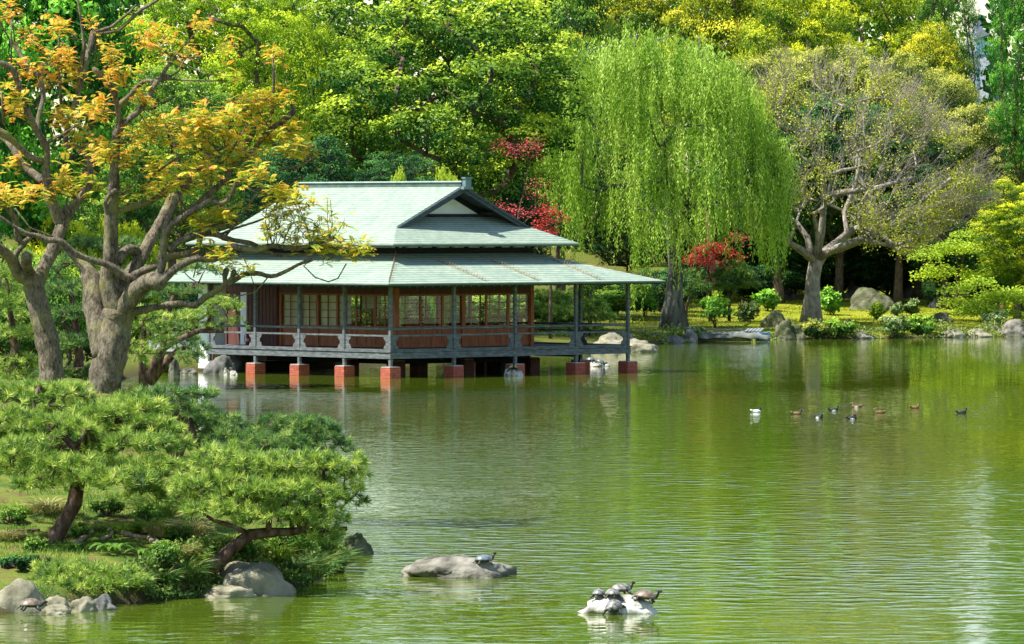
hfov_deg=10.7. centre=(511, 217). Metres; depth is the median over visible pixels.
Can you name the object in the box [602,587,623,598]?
turtle
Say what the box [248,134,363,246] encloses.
evergreen tree
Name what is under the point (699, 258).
maple tree
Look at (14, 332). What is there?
pine tree
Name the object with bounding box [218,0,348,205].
zelkova tree
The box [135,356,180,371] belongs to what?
grass clump
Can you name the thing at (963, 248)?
maple tree
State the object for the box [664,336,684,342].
shore stone
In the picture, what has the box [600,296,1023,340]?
grass
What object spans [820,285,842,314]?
shrub
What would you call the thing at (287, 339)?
window
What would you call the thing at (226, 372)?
shore stone
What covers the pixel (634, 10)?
oak tree
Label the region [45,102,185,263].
broadleaf tree
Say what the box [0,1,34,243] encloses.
broadleaf tree
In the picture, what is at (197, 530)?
grass clump
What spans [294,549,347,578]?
grass clump
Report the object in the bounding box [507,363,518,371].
turtle
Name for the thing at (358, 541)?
boulder
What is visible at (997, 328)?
shore stone
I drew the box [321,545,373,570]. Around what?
grass clump
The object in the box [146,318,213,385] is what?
pine tree
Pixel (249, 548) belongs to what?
leafy plant
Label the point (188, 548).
grass clump
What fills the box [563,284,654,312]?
shrub
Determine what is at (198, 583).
ground cover
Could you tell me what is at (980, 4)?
sky
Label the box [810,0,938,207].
oak tree
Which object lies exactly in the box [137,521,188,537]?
grass clump
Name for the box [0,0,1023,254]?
distant wood
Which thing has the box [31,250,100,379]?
pine tree
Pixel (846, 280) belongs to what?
shrub
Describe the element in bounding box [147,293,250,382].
pine tree
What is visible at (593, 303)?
pine tree
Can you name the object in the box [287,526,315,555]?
leafy plant
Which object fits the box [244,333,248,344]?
fire extinguisher
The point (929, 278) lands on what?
shrub
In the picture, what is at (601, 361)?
turtle
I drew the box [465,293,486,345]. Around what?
window
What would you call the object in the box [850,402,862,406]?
duck
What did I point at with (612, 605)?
turtle
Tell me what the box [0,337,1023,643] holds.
pond water
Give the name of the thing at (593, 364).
boulder
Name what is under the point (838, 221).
evergreen tree
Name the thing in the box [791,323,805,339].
shore stone
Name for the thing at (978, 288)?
shrub
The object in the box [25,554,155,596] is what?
shrub
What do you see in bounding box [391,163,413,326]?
treetop shrub
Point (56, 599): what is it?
shore stone
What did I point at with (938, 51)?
oak tree
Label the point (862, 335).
shore stone
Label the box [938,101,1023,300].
oak tree
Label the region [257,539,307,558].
grass clump
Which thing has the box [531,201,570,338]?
maple tree
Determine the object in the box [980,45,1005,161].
office building
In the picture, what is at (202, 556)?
grass clump
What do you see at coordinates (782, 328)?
shore stone
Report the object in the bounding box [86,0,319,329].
zelkova tree
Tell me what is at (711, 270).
tree trunk
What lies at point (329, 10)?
camphor tree
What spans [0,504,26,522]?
leafy plant
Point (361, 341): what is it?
sliding door
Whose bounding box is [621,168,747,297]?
evergreen tree
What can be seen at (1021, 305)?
shrub
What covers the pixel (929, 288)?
shrub
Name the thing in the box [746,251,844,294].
shrub
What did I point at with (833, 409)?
duck
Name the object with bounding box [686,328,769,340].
moored boat
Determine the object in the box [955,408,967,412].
duck
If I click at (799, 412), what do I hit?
duck
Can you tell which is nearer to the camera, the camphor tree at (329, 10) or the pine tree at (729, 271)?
the camphor tree at (329, 10)
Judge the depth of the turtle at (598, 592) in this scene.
92.98 m
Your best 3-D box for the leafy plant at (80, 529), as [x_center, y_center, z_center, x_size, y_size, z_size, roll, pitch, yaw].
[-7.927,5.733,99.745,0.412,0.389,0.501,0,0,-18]
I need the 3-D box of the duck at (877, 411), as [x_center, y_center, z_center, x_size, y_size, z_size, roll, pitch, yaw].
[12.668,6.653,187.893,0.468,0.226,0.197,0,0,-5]
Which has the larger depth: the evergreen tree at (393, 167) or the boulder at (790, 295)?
the boulder at (790, 295)
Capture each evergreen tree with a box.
[181,156,289,255]
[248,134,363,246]
[352,149,443,181]
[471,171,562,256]
[524,126,623,291]
[568,189,698,273]
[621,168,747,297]
[707,103,846,303]
[713,199,834,271]
[786,91,902,301]
[804,178,893,289]
[832,108,959,304]
[854,199,966,299]
[893,169,995,308]
[940,199,1022,301]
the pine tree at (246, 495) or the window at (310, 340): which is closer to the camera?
the pine tree at (246, 495)
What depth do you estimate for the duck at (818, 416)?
183.60 m
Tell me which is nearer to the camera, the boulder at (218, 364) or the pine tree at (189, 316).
the pine tree at (189, 316)
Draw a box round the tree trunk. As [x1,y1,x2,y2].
[705,212,715,296]
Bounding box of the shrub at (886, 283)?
[833,248,933,296]
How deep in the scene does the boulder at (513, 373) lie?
232.21 m
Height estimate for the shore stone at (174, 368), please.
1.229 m
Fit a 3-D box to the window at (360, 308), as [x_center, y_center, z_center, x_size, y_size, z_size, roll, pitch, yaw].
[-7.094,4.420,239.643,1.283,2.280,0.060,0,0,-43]
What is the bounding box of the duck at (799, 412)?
[790,409,803,413]
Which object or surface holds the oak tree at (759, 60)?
on the ground at (44, 520)
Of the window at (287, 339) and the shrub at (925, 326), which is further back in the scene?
the shrub at (925, 326)
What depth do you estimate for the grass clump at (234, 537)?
98.65 m
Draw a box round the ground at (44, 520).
[0,172,1023,614]
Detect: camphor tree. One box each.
[272,0,438,317]
[298,0,598,205]
[422,32,579,207]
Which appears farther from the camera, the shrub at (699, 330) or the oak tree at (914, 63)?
the oak tree at (914, 63)
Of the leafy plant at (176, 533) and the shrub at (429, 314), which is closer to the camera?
the leafy plant at (176, 533)
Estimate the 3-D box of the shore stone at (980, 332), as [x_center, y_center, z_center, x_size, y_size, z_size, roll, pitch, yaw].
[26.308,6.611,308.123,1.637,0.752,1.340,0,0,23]
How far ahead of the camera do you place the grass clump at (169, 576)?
96.36 m
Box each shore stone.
[41,604,71,614]
[45,595,69,606]
[68,596,97,611]
[93,593,116,609]
[168,357,179,374]
[180,367,197,374]
[223,368,229,374]
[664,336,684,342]
[683,332,697,341]
[760,310,784,327]
[773,317,795,339]
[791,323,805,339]
[851,331,873,338]
[928,298,940,307]
[931,312,953,321]
[941,328,965,337]
[967,328,992,336]
[983,324,999,330]
[997,319,1023,336]
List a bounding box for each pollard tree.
[0,0,158,381]
[0,10,377,393]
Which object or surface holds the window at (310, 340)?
in the teahouse
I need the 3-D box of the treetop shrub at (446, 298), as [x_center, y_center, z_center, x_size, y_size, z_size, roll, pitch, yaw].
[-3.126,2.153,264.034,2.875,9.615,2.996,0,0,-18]
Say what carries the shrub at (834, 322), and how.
on the ground at (44, 520)
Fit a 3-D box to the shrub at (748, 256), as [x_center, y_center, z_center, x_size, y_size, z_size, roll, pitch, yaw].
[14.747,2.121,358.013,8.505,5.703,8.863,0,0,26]
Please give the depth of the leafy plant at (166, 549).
96.62 m
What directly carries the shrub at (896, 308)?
on the ground at (44, 520)
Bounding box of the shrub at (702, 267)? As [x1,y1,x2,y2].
[663,259,759,298]
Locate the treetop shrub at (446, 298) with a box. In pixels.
[427,163,458,325]
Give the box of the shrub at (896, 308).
[889,301,902,315]
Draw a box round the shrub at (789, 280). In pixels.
[722,263,805,300]
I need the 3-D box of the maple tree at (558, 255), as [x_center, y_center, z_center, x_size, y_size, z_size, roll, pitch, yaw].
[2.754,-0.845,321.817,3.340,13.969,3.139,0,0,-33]
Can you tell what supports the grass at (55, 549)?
on the ground at (44, 520)
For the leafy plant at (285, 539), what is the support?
on the ground at (44, 520)
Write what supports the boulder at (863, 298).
on the ground at (44, 520)
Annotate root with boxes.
[1,558,45,568]
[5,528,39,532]
[74,528,104,543]
[100,529,113,540]
[105,527,160,542]
[146,535,181,569]
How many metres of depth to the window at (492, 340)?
237.44 m
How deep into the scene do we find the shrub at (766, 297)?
329.87 m
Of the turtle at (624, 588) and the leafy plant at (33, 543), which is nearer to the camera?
the turtle at (624, 588)
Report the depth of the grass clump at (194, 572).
96.81 m
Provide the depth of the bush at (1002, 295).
321.19 m
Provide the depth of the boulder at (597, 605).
92.87 m
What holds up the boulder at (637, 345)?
in the pond water
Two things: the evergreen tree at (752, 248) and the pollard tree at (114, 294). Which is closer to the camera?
the pollard tree at (114, 294)
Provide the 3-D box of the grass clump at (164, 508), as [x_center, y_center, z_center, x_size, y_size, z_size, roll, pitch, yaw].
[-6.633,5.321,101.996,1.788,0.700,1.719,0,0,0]
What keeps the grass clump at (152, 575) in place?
on the ground at (44, 520)
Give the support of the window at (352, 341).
in the teahouse
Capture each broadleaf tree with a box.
[0,0,146,376]
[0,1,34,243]
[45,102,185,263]
[97,63,263,331]
[493,0,632,288]
[910,0,985,101]
[966,178,1023,318]
[982,0,1023,178]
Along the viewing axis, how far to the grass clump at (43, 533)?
99.73 m
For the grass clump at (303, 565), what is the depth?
99.85 m
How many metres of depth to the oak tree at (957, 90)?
351.06 m
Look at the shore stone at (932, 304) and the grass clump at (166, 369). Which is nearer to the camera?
the grass clump at (166, 369)
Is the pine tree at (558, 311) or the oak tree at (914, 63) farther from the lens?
the oak tree at (914, 63)
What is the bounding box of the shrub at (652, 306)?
[633,287,659,316]
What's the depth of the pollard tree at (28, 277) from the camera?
121.85 m
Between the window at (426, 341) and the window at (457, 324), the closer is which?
the window at (426, 341)
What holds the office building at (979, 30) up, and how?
on the ground at (44, 520)
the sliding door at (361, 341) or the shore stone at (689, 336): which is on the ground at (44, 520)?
the shore stone at (689, 336)
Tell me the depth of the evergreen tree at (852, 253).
351.14 m
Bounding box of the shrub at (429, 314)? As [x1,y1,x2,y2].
[351,296,473,326]
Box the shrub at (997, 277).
[983,258,1023,297]
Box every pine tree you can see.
[0,242,36,320]
[0,262,58,379]
[0,374,197,543]
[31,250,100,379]
[67,232,155,376]
[128,302,180,388]
[128,380,357,458]
[144,262,223,377]
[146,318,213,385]
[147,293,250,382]
[162,437,373,575]
[523,288,573,335]
[565,297,620,335]
[683,267,712,317]
[703,258,761,320]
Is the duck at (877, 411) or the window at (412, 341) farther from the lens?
the window at (412, 341)
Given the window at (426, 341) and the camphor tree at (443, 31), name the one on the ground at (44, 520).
the camphor tree at (443, 31)
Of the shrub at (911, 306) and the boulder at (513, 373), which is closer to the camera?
the boulder at (513, 373)
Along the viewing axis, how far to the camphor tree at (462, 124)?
316.59 m
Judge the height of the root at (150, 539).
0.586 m
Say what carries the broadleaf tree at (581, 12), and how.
on the ground at (44, 520)
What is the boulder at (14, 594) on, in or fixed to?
on the ground at (44, 520)
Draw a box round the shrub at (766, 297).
[750,288,781,310]
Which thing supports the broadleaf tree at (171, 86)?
on the ground at (44, 520)
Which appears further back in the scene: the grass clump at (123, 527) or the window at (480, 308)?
the window at (480, 308)
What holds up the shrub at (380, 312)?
on the ground at (44, 520)
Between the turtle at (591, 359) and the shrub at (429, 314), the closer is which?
the turtle at (591, 359)
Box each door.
[227,292,239,343]
[508,293,529,344]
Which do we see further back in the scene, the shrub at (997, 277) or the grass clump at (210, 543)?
the shrub at (997, 277)
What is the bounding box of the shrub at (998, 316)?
[980,307,1009,325]
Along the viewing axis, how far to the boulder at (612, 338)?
274.43 m
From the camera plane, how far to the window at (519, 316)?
239.36 m
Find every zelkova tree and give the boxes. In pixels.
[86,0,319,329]
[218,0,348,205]
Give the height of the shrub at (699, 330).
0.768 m
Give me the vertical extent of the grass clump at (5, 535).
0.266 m
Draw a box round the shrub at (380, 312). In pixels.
[351,296,407,325]
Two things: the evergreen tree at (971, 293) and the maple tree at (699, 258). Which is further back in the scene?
the evergreen tree at (971, 293)
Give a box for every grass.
[0,377,329,599]
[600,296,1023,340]
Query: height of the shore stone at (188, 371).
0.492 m
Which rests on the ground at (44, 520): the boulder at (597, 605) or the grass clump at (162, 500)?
the grass clump at (162, 500)
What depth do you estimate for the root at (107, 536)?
99.37 m
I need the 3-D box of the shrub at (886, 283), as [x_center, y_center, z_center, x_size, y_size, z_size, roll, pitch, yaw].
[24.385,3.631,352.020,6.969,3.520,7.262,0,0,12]
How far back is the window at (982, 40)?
619.96 m
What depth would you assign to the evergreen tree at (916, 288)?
349.65 m
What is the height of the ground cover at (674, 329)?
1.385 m
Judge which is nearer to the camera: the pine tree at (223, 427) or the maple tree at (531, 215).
the pine tree at (223, 427)
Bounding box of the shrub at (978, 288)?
[933,255,1011,295]
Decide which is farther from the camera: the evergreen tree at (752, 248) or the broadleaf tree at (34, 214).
the evergreen tree at (752, 248)
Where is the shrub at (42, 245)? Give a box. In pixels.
[15,213,103,359]
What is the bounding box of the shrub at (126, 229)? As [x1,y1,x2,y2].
[93,214,162,385]
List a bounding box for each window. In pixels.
[282,293,296,344]
[302,293,315,345]
[319,293,336,345]
[337,294,355,346]
[347,296,361,325]
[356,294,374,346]
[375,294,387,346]
[377,308,387,326]
[400,294,420,347]
[404,296,426,326]
[421,294,442,346]
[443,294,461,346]
[450,295,470,325]
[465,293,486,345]
[479,295,499,324]
[487,293,507,345]
[509,295,527,324]
[977,38,989,54]
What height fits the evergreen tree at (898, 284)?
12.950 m
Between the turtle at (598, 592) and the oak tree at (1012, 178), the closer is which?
the turtle at (598, 592)
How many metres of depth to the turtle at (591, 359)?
246.88 m
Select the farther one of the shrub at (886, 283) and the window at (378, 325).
the shrub at (886, 283)
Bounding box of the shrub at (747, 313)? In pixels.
[732,300,760,321]
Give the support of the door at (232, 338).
in the teahouse
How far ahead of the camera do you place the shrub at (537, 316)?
297.71 m
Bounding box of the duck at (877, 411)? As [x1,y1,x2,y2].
[873,408,886,412]
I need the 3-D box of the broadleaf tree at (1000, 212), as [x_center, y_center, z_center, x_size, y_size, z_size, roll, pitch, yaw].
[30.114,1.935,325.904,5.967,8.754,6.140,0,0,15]
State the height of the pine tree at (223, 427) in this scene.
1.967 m
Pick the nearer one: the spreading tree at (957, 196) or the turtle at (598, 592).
the turtle at (598, 592)
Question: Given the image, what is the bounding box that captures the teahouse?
[167,177,664,377]
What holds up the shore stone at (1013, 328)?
on the ground at (44, 520)
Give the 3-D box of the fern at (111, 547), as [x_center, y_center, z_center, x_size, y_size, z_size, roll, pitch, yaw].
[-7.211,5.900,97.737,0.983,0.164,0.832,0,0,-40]
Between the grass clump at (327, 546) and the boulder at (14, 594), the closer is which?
the boulder at (14, 594)
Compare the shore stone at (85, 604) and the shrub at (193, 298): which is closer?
the shore stone at (85, 604)
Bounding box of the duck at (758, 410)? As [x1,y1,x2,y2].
[750,407,761,411]
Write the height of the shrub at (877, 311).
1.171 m
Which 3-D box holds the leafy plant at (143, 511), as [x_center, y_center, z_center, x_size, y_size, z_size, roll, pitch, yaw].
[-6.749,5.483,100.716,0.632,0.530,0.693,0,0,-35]
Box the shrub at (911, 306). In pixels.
[902,297,920,315]
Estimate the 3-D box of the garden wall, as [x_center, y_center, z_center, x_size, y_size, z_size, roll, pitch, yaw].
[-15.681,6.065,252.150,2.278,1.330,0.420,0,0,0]
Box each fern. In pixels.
[63,542,88,548]
[84,542,133,551]
[123,547,149,554]
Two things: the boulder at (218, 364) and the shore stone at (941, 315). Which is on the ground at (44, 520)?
the shore stone at (941, 315)
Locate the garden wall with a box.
[149,335,195,350]
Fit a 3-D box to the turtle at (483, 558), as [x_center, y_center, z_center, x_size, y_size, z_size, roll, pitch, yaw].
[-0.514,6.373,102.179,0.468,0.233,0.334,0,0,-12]
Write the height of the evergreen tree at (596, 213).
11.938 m
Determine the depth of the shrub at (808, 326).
302.33 m
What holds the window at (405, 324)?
in the teahouse
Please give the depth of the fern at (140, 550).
97.67 m
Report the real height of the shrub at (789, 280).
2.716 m
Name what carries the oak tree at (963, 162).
on the ground at (44, 520)
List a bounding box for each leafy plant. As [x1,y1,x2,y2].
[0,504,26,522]
[0,554,40,570]
[21,537,49,552]
[69,521,90,537]
[87,496,124,516]
[127,501,166,523]
[145,539,183,567]
[162,522,193,541]
[239,540,258,561]
[261,526,301,560]
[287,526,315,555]
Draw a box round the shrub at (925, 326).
[902,313,936,335]
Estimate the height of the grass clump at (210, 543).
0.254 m
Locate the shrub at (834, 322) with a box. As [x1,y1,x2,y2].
[819,316,858,338]
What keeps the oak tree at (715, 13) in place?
on the ground at (44, 520)
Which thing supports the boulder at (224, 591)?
on the ground at (44, 520)
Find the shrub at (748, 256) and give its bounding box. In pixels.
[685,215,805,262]
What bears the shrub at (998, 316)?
on the ground at (44, 520)
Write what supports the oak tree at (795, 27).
on the ground at (44, 520)
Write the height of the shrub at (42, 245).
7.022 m
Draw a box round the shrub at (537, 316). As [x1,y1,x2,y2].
[523,294,614,322]
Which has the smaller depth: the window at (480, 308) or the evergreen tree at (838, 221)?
the window at (480, 308)
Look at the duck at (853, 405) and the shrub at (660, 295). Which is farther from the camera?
the shrub at (660, 295)
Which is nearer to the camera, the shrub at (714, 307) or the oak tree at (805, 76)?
the shrub at (714, 307)
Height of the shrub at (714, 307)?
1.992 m
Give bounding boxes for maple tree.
[490,133,546,320]
[494,178,550,321]
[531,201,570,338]
[555,94,587,289]
[569,260,602,319]
[683,230,750,321]
[907,227,1014,314]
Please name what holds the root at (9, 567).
on the ground at (44, 520)
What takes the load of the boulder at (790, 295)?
on the ground at (44, 520)
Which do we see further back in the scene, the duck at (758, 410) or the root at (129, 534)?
the duck at (758, 410)
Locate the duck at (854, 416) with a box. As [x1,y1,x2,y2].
[845,414,856,418]
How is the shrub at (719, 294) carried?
on the ground at (44, 520)
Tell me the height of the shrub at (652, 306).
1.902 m
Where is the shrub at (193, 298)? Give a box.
[151,283,197,334]
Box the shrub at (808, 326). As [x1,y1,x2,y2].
[796,318,830,337]
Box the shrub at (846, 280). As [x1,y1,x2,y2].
[793,255,888,291]
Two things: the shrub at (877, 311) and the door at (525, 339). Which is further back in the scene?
the shrub at (877, 311)
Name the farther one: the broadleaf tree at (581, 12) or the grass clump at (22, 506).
the broadleaf tree at (581, 12)
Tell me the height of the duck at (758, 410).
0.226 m
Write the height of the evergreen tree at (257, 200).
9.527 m
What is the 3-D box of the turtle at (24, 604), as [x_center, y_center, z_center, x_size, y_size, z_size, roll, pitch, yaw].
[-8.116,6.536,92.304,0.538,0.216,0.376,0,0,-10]
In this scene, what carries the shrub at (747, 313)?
on the ground at (44, 520)
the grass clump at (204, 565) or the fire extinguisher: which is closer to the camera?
the grass clump at (204, 565)
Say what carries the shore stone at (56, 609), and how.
in the pond water
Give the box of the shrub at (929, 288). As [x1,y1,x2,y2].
[919,279,939,304]
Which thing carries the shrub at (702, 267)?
on the ground at (44, 520)
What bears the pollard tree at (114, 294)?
on the ground at (44, 520)
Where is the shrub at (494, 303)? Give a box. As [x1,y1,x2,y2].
[416,293,538,325]
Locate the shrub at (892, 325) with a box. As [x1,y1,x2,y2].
[878,313,910,337]
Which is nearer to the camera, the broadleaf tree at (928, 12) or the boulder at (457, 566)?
the boulder at (457, 566)
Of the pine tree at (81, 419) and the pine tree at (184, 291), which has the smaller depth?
the pine tree at (81, 419)
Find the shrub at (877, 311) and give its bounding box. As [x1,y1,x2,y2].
[867,301,887,319]
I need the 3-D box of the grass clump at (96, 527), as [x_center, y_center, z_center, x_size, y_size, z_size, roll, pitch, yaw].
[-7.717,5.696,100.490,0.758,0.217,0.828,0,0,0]
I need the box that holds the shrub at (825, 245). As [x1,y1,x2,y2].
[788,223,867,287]
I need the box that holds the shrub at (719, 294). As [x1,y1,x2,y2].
[712,291,723,301]
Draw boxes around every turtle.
[16,598,47,610]
[473,552,496,564]
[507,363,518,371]
[583,357,594,362]
[590,588,604,597]
[595,359,607,365]
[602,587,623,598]
[602,599,625,614]
[612,581,634,594]
[632,589,661,603]
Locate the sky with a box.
[4,0,1023,172]
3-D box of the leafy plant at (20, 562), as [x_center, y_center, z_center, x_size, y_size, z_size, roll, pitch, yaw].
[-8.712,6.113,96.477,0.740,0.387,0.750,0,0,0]
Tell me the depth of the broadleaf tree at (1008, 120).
341.20 m
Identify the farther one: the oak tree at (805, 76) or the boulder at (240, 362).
the oak tree at (805, 76)
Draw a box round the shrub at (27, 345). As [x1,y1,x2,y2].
[0,252,86,376]
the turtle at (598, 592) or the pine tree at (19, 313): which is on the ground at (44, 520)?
the pine tree at (19, 313)
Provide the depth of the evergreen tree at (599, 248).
338.90 m
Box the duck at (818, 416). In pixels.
[813,412,823,417]
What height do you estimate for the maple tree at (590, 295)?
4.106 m
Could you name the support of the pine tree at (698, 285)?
on the ground at (44, 520)
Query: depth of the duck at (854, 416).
182.29 m
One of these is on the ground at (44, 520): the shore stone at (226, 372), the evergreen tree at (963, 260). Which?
the evergreen tree at (963, 260)
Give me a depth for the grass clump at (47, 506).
102.06 m
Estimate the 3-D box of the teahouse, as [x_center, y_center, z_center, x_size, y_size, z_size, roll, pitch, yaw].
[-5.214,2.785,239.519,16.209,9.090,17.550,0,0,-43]
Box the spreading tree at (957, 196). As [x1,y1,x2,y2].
[730,35,1013,322]
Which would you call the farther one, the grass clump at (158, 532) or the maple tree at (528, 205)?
the maple tree at (528, 205)
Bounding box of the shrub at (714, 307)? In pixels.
[699,295,734,327]
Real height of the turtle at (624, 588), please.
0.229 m
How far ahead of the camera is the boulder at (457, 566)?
102.17 m
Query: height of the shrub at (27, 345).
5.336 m
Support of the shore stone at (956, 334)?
on the ground at (44, 520)
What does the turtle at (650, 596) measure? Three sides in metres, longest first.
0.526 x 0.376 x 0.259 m
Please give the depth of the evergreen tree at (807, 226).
342.27 m
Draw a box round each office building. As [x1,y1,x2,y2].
[966,20,989,103]
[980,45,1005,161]
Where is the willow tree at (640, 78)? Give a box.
[520,18,800,328]
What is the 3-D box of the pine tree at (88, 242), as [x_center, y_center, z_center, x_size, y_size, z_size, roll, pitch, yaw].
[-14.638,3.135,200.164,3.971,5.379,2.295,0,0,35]
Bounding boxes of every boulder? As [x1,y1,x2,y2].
[0,578,45,612]
[197,585,256,598]
[203,355,235,373]
[216,561,295,595]
[231,355,259,370]
[343,533,373,554]
[401,554,516,578]
[504,369,523,375]
[578,594,657,613]
[590,361,609,366]
[594,332,622,343]
[630,338,658,351]
[784,287,798,299]
[844,286,857,297]
[850,287,893,310]
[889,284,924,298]
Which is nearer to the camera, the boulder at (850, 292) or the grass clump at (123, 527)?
the grass clump at (123, 527)
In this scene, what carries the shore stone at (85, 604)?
in the pond water
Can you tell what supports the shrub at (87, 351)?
on the ground at (44, 520)
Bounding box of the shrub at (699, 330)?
[683,326,707,335]
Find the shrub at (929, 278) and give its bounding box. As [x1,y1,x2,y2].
[884,267,977,297]
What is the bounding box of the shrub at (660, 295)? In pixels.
[614,268,704,311]
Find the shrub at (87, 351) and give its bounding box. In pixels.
[70,269,173,361]
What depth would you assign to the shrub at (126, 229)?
217.60 m
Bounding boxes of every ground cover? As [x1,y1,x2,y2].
[127,518,345,601]
[636,317,1010,343]
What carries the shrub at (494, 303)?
on the ground at (44, 520)
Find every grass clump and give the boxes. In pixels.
[0,503,36,514]
[0,529,31,540]
[17,496,66,513]
[37,530,70,536]
[85,522,109,531]
[105,519,149,533]
[118,493,189,521]
[123,515,170,534]
[134,569,160,587]
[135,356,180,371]
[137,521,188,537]
[146,482,186,505]
[150,566,190,583]
[158,515,221,536]
[159,541,202,557]
[163,553,218,581]
[182,553,226,572]
[183,551,215,563]
[191,540,226,550]
[211,533,255,546]
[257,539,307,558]
[284,556,321,574]
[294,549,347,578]
[314,534,350,551]
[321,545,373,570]
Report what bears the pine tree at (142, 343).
on the ground at (44, 520)
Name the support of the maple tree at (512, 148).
on the ground at (44, 520)
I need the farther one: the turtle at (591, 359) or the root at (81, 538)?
the turtle at (591, 359)
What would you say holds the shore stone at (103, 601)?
in the pond water
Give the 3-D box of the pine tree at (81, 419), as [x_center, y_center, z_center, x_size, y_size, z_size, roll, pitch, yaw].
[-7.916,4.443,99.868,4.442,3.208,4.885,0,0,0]
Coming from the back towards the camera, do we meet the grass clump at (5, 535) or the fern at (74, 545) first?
the grass clump at (5, 535)
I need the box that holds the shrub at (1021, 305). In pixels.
[1006,299,1023,315]
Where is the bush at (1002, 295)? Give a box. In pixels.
[936,275,1023,321]
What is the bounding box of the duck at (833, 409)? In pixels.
[827,405,839,410]
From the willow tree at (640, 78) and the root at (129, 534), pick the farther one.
the willow tree at (640, 78)
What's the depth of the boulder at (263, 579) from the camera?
97.32 m
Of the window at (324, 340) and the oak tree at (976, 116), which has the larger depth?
the oak tree at (976, 116)
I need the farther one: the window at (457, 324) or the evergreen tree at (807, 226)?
the evergreen tree at (807, 226)
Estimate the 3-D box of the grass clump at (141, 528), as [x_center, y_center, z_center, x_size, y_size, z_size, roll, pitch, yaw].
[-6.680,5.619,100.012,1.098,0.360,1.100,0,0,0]
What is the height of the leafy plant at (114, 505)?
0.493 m
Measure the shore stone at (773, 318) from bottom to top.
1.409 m
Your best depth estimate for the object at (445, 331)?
235.42 m
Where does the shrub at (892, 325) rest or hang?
on the ground at (44, 520)
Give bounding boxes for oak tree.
[551,0,731,264]
[655,0,794,180]
[706,46,839,168]
[727,0,872,153]
[775,41,890,287]
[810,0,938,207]
[839,50,945,195]
[884,131,1007,297]
[891,21,982,134]
[892,66,1001,299]
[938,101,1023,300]
[981,139,1023,257]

